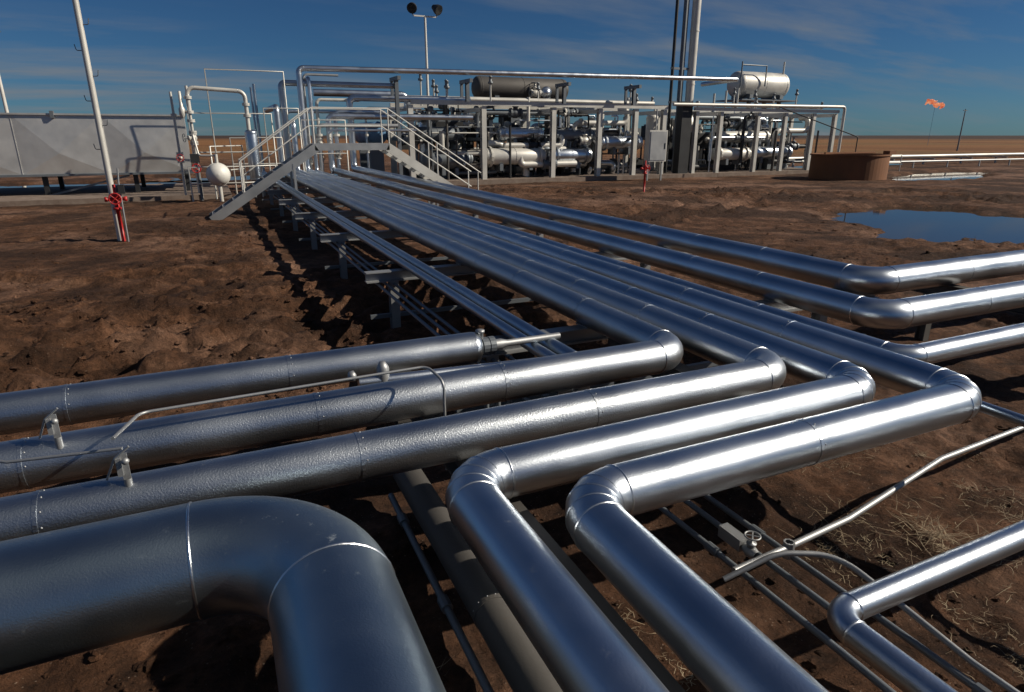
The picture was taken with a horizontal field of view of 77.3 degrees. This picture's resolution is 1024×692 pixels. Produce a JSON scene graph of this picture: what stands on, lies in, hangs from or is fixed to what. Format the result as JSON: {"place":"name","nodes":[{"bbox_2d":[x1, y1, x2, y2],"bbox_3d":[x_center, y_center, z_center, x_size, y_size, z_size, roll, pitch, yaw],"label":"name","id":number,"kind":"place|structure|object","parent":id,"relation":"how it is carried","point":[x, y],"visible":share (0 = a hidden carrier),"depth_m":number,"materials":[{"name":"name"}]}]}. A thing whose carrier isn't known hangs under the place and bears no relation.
{"place":"outdoors","nodes":[
{"label":"outdoors","id":0,"kind":"place"},
{"bbox_2d":[0,180,208,187],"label":"pond","id":1,"kind":"structure","parent":0,"point":[66,184],"depth_m":33.95,"materials":[{"name":"liquid"}]},
{"bbox_2d":[148,172,398,182],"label":"pond","id":2,"kind":"structure","parent":0,"point":[231,178],"depth_m":39.56,"materials":[{"name":"liquid"}]},
{"bbox_2d":[0,135,1023,691],"bbox_3d":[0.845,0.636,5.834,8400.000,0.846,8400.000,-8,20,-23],"label":"ground","id":3,"kind":"structure","parent":0,"point":[996,375],"depth_m":7.28,"materials":[{"name":"soil"}]},
{"bbox_2d":[0,31,8,112],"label":"utility pole","id":4,"kind":"object","parent":3,"relation":"on","point":[4,99],"visible":0.42,"depth_m":45.92,"materials":[{"name":"metal"}]},
{"bbox_2d":[72,0,121,240],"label":"ladder mast","id":5,"kind":"object","parent":3,"relation":"on","point":[93,94],"visible":0.98,"depth_m":13.85,"materials":[{"name":"metal"}]},
{"bbox_2d":[0,182,231,206],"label":"concrete pad","id":6,"kind":"object","parent":3,"relation":"on","point":[26,196],"visible":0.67,"depth_m":24.50,"materials":[{"name":"grey concrete"}]},
{"bbox_2d":[0,111,193,194],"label":"insulated box tank","id":7,"kind":"object","parent":6,"relation":"on","point":[44,146],"visible":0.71,"depth_m":24.22,"materials":[{"name":"metal"}]},
{"bbox_2d":[104,168,128,241],"bbox_3d":[-8.898,-3.076,14.443,0.440,1.802,0.270,-8,20,-23],"label":"fire hydrant","id":8,"kind":"object","parent":3,"relation":"on","point":[116,198],"visible":0.91,"depth_m":14.39,"materials":[{"name":"red metal"}]},
{"bbox_2d":[169,86,203,196],"bbox_3d":[-12.115,-7.492,23.693,0.880,4.000,0.501,1,18,2],"label":"relief valve assembly","id":9,"kind":"object","parent":3,"relation":"on","point":[179,153],"visible":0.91,"depth_m":23.57,"materials":[{"name":"metal"}]},
{"bbox_2d":[190,154,203,200],"bbox_3d":[-11.523,-6.131,23.476,0.338,1.750,0.269,-8,20,-23],"label":"stand","id":10,"kind":"object","parent":3,"relation":"on","point":[194,158],"visible":0.94,"depth_m":23.26,"materials":[{"name":"grey metal"}]},
{"bbox_2d":[192,135,230,201],"bbox_3d":[-10.753,-6.345,23.229,0.822,2.511,1.112,-25,30,-52],"label":"ball float tank","id":11,"kind":"object","parent":3,"relation":"on","point":[218,174],"visible":0.96,"depth_m":22.93,"materials":[{"name":"metal"}]},
{"bbox_2d":[185,86,263,197],"bbox_3d":[-10.828,-7.625,24.230,2.309,4.116,0.461,-8,20,-23],"label":"pipe loop","id":12,"kind":"object","parent":3,"relation":"on","point":[251,139],"visible":0.91,"depth_m":24.30,"materials":[{"name":"metal"}]},
{"bbox_2d":[187,68,348,201],"bbox_3d":[-9.429,-8.275,25.157,6.260,4.771,3.060,-8,20,-23],"label":"guard railing","id":13,"kind":"object","parent":3,"relation":"on","point":[243,163],"visible":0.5,"depth_m":25.20,"materials":[{"name":"metal"}]},
{"bbox_2d":[261,175,376,195],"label":"pipe support","id":14,"kind":"object","parent":3,"relation":"on","point":[284,179],"visible":0.09,"depth_m":26.16,"materials":[{"name":"metal"}]},
{"bbox_2d":[249,87,571,394],"bbox_3d":[-5.346,-5.153,15.907,0.108,4.030,27.514,-8,20,-23],"label":"pipeline","id":15,"kind":"object","parent":14,"relation":"on","point":[536,349],"visible":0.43,"depth_m":6.76,"materials":[{"name":"silver metal"}]},
{"bbox_2d":[347,357,537,385],"bbox_3d":[-0.324,0.132,4.351,1.571,0.216,0.092,-8,20,-23],"label":"drain line","id":16,"kind":"object","parent":15,"relation":"attached to","point":[382,366],"visible":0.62,"depth_m":4.15,"materials":[{"name":"metal"}]},
{"bbox_2d":[262,180,397,204],"bbox_3d":[-6.724,-5.641,24.090,5.120,1.134,0.200,-8,20,-23],"label":"pipe support","id":17,"kind":"object","parent":3,"relation":"on","point":[271,199],"visible":0.15,"depth_m":23.26,"materials":[{"name":"metal"}]},
{"bbox_2d":[267,185,421,215],"bbox_3d":[-5.303,-4.674,21.157,5.120,1.134,0.200,-8,20,-23],"label":"pipe support","id":18,"kind":"object","parent":3,"relation":"on","point":[279,193],"visible":0.22,"depth_m":20.29,"materials":[{"name":"metal"}]},
{"bbox_2d":[209,107,480,219],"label":"crossover stairs","id":19,"kind":"structure","parent":3,"relation":"on","point":[293,162],"depth_m":19.39,"materials":[{"name":"metal"}]},
{"bbox_2d":[286,73,420,185],"bbox_3d":[-6.851,-9.672,28.953,6.337,4.848,2.046,-8,20,-23],"label":"riser manifold","id":20,"kind":"object","parent":3,"relation":"on","point":[336,135],"visible":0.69,"depth_m":28.52,"materials":[{"name":"metal"}]},
{"bbox_2d":[279,193,458,230],"bbox_3d":[-3.882,-3.707,18.223,5.120,1.134,0.200,-8,20,-23],"label":"pipe support","id":21,"kind":"object","parent":3,"relation":"on","point":[291,202],"visible":0.29,"depth_m":17.37,"materials":[{"name":"metal"}]},
{"bbox_2d":[355,121,387,178],"bbox_3d":[-7.483,-10.210,33.922,1.117,3.158,3.950,-8,20,-23],"label":"blue storage vessel","id":22,"kind":"object","parent":3,"relation":"on","point":[376,158],"visible":0.6,"depth_m":32.79,"materials":[{"name":"paint"}]},
{"bbox_2d":[294,203,503,249],"bbox_3d":[-2.461,-2.740,15.289,5.120,1.134,0.200,-8,20,-23],"label":"pipe support","id":23,"kind":"object","parent":3,"relation":"on","point":[310,216],"visible":0.28,"depth_m":14.36,"materials":[{"name":"metal"}]},
{"bbox_2d":[388,493,493,691],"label":"steel conduit","id":24,"kind":"object","parent":3,"relation":"on","point":[444,603],"visible":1,"depth_m":3.14,"materials":[{"name":"grey metal"}]},
{"bbox_2d":[319,220,573,278],"bbox_3d":[-0.999,-1.745,12.269,5.120,1.134,0.200,-8,20,-23],"label":"pipe support","id":25,"kind":"object","parent":3,"relation":"on","point":[343,265],"visible":0.26,"depth_m":11.40,"materials":[{"name":"metal"}]},
{"bbox_2d":[393,469,562,691],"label":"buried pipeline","id":26,"kind":"object","parent":3,"relation":"on","point":[519,661],"visible":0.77,"depth_m":2.99,"materials":[{"name":"metal"}]},
{"bbox_2d":[364,245,689,328],"bbox_3d":[0.485,-0.735,9.206,5.120,1.134,0.200,-8,20,-23],"label":"pipe support","id":27,"kind":"object","parent":3,"relation":"on","point":[391,277],"visible":0.28,"depth_m":8.33,"materials":[{"name":"metal"}]},
{"bbox_2d":[252,84,589,391],"bbox_3d":[-5.248,-5.258,16.001,0.132,4.170,27.678,-8,20,-23],"label":"pipeline","id":28,"kind":"object","parent":27,"relation":"on","point":[555,346],"visible":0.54,"depth_m":6.93,"materials":[{"name":"silver metal"}]},
{"bbox_2d":[289,120,875,691],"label":"insulated pipeline","id":29,"kind":"object","parent":27,"relation":"on","point":[579,642],"visible":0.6,"depth_m":2.94,"materials":[{"name":"metal"}]},
{"bbox_2d":[395,413,685,691],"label":"pipe support","id":30,"kind":"object","parent":3,"relation":"on","point":[666,678],"visible":0.01,"depth_m":2.41,"materials":[{"name":"grey metal"}]},
{"bbox_2d":[0,329,560,434],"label":"insulated pipeline","id":31,"kind":"object","parent":30,"relation":"on","point":[32,409],"visible":0.98,"depth_m":4.00,"materials":[{"name":"metal"}]},
{"bbox_2d":[313,76,845,183],"bbox_3d":[5.854,-11.779,36.253,32.494,5.280,4.970,-8,20,-23],"label":"pipe rack","id":32,"kind":"object","parent":3,"relation":"on","point":[686,112],"visible":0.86,"depth_m":35.58,"materials":[{"name":"metal"}]},
{"bbox_2d":[398,167,808,184],"bbox_3d":[6.305,-10.688,39.746,28.800,0.320,8.200,-8,20,-23],"label":"concrete pad","id":33,"kind":"object","parent":3,"relation":"on","point":[516,178],"visible":0.39,"depth_m":35.51,"materials":[{"name":"grey concrete"}]},
{"bbox_2d":[407,2,442,95],"bbox_3d":[-4.584,-13.714,34.946,1.960,8.973,0.596,-8,20,-23],"label":"floodlight mast","id":34,"kind":"object","parent":33,"relation":"on","point":[437,9],"visible":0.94,"depth_m":33.87,"materials":[{"name":"metal"}]},
{"bbox_2d":[386,61,823,179],"bbox_3d":[7.181,-14.159,38.971,29.916,7.300,7.408,-8,20,-23],"label":"gas processing unit","id":35,"kind":"object","parent":33,"relation":"on","point":[525,150],"visible":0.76,"depth_m":34.97,"materials":[{"name":"metal"}]},
{"bbox_2d":[664,0,701,172],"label":"exhaust stack","id":36,"kind":"object","parent":33,"relation":"on","point":[693,43],"visible":0.52,"depth_m":36.35,"materials":[{"name":"metal"}]},
{"bbox_2d":[640,160,649,191],"bbox_3d":[5.573,-6.980,26.770,0.440,1.500,0.270,-8,20,-23],"label":"fire hydrant","id":37,"kind":"object","parent":3,"relation":"on","point":[645,167],"visible":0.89,"depth_m":26.68,"materials":[{"name":"red metal"}]},
{"bbox_2d":[608,338,694,384],"bbox_3d":[1.252,0.664,4.911,0.130,1.065,1.950,-8,20,-23],"label":"pipe support","id":38,"kind":"object","parent":3,"relation":"on","point":[680,367],"visible":0.05,"depth_m":4.89,"materials":[{"name":"grey metal"}]},
{"bbox_2d":[644,109,667,180],"bbox_3d":[7.713,-10.660,34.263,1.150,3.800,0.455,-8,20,-23],"label":"electrical cabinet","id":39,"kind":"object","parent":3,"relation":"on","point":[655,150],"visible":0.91,"depth_m":34.07,"materials":[{"name":"metal"}]},
{"bbox_2d":[455,288,879,412],"bbox_3d":[1.822,0.175,6.445,5.120,1.134,0.200,-8,20,-23],"label":"pipe support","id":40,"kind":"object","parent":3,"relation":"on","point":[578,333],"visible":0.19,"depth_m":5.75,"materials":[{"name":"metal"}]},
{"bbox_2d":[0,104,682,493],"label":"insulated pipeline","id":41,"kind":"object","parent":40,"relation":"on","point":[644,348],"visible":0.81,"depth_m":3.73,"materials":[{"name":"metal"}]},
{"bbox_2d":[266,187,511,408],"bbox_3d":[-5.256,-3.094,15.749,0.238,0.419,24.669,-8,20,-23],"label":"conduit run","id":42,"kind":"object","parent":40,"relation":"attached to","point":[431,320],"visible":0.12,"depth_m":7.46,"materials":[{"name":"grey metal"}]},
{"bbox_2d":[0,80,785,540],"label":"insulated pipeline","id":43,"kind":"object","parent":40,"relation":"on","point":[738,370],"visible":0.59,"depth_m":3.25,"materials":[{"name":"metal"}]},
{"bbox_2d":[0,366,446,486],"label":"gauge tubing","id":44,"kind":"object","parent":43,"relation":"attached to","point":[120,459],"visible":0.97,"depth_m":3.02,"materials":[{"name":"metal"}]},
{"bbox_2d":[296,65,981,691],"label":"insulated pipeline","id":45,"kind":"object","parent":40,"relation":"on","point":[710,637],"visible":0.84,"depth_m":2.96,"materials":[{"name":"metal"}]},
{"bbox_2d":[304,76,1023,363],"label":"insulated pipeline","id":46,"kind":"object","parent":40,"relation":"on","point":[941,350],"visible":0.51,"depth_m":5.09,"materials":[{"name":"metal"}]},
{"bbox_2d":[325,113,1023,328],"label":"insulated pipeline","id":47,"kind":"object","parent":40,"relation":"on","point":[869,312],"visible":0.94,"depth_m":6.71,"materials":[{"name":"metal"}]},
{"bbox_2d":[346,94,1023,293],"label":"insulated pipeline","id":48,"kind":"object","parent":40,"relation":"on","point":[842,276],"visible":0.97,"depth_m":8.01,"materials":[{"name":"metal"}]},
{"bbox_2d":[979,401,1023,426],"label":"pipeline","id":49,"kind":"object","parent":40,"relation":"on","point":[1010,416],"depth_m":3.85,"materials":[{"name":"silver metal"}]},
{"bbox_2d":[477,354,991,691],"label":"conduit bank","id":50,"kind":"structure","parent":3,"relation":"on","point":[734,538],"depth_m":3.15,"materials":[{"name":"grey metal"}]},
{"bbox_2d":[731,426,1023,571],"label":"bent tubing","id":51,"kind":"object","parent":50,"relation":"on","point":[789,544],"visible":0.86,"depth_m":3.74,"materials":[{"name":"metal"}]},
{"bbox_2d":[779,106,895,179],"bbox_3d":[18.361,-11.254,35.701,5.477,4.028,4.386,-8,20,-23],"label":"rusty round tank","id":52,"kind":"object","parent":3,"relation":"on","point":[855,165],"visible":0.85,"depth_m":34.76,"materials":[{"name":"metal"}]},
{"bbox_2d":[722,550,1019,691],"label":"bent hose","id":53,"kind":"object","parent":3,"relation":"on","point":[962,654],"visible":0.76,"depth_m":2.96,"materials":[{"name":"metal"}]},
{"bbox_2d":[889,155,901,170],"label":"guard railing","id":54,"kind":"object","parent":3,"relation":"on","point":[897,162],"visible":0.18,"depth_m":43.85,"materials":[{"name":"metal"}]},
{"bbox_2d":[789,153,1023,166],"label":"surface pipeline","id":55,"kind":"object","parent":3,"relation":"on","point":[960,156],"visible":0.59,"depth_m":54.90,"materials":[{"name":"metal"}]},
{"bbox_2d":[827,520,1023,691],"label":"insulated pipeline","id":56,"kind":"object","parent":3,"relation":"on","point":[849,612],"visible":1,"depth_m":2.40,"materials":[{"name":"metal"}]},
{"bbox_2d":[830,207,1023,243],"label":"puddle","id":57,"kind":"object","parent":3,"relation":"on","point":[942,225],"visible":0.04,"depth_m":18.98,"materials":[{"name":"blue liquid"}]},
{"bbox_2d":[925,99,944,144],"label":"gas flare","id":58,"kind":"object","parent":3,"relation":"on","point":[935,104],"visible":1,"depth_m":149.72,"materials":[{"name":"orange"}]},
{"bbox_2d":[890,158,1023,167],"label":"surface pipeline","id":59,"kind":"object","parent":3,"relation":"on","point":[979,160],"visible":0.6,"depth_m":49.96,"materials":[{"name":"metal"}]},
{"bbox_2d":[956,109,967,150],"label":"utility pole","id":60,"kind":"object","parent":3,"relation":"on","point":[965,110],"visible":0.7,"depth_m":99.20,"materials":[{"name":"grey metal"}]},
{"bbox_2d":[911,284,1023,340],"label":"pipe support","id":61,"kind":"object","parent":3,"relation":"on","point":[922,332],"visible":0.35,"depth_m":7.56,"materials":[{"name":"grey metal"}]},
{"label":"pipe support","id":62,"kind":"object","parent":3,"relation":"on","visible":0},
{"bbox_2d":[0,496,445,691],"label":"pipeline","id":63,"kind":"object","parent":62,"relation":"on","point":[318,587],"visible":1,"depth_m":2.05,"materials":[{"name":"metal"}]},
{"bbox_2d":[0,0,1023,135],"label":"sky","id":64,"kind":"structure","parent":0,"point":[880,60],"materials":[{"name":"blue"}]},
{"bbox_2d":[437,442,1023,691],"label":"dry grass","id":65,"kind":"structure","parent":0,"point":[926,532],"depth_m":3.87,"materials":[{"name":"plant"}]},
{"bbox_2d":[788,163,902,167],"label":"pond","id":66,"kind":"structure","parent":0,"point":[799,166],"depth_m":55.16,"materials":[{"name":"liquid"}]},
{"bbox_2d":[890,171,992,180],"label":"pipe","id":67,"kind":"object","parent":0,"point":[951,175],"depth_m":40.51,"materials":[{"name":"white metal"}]}
]}

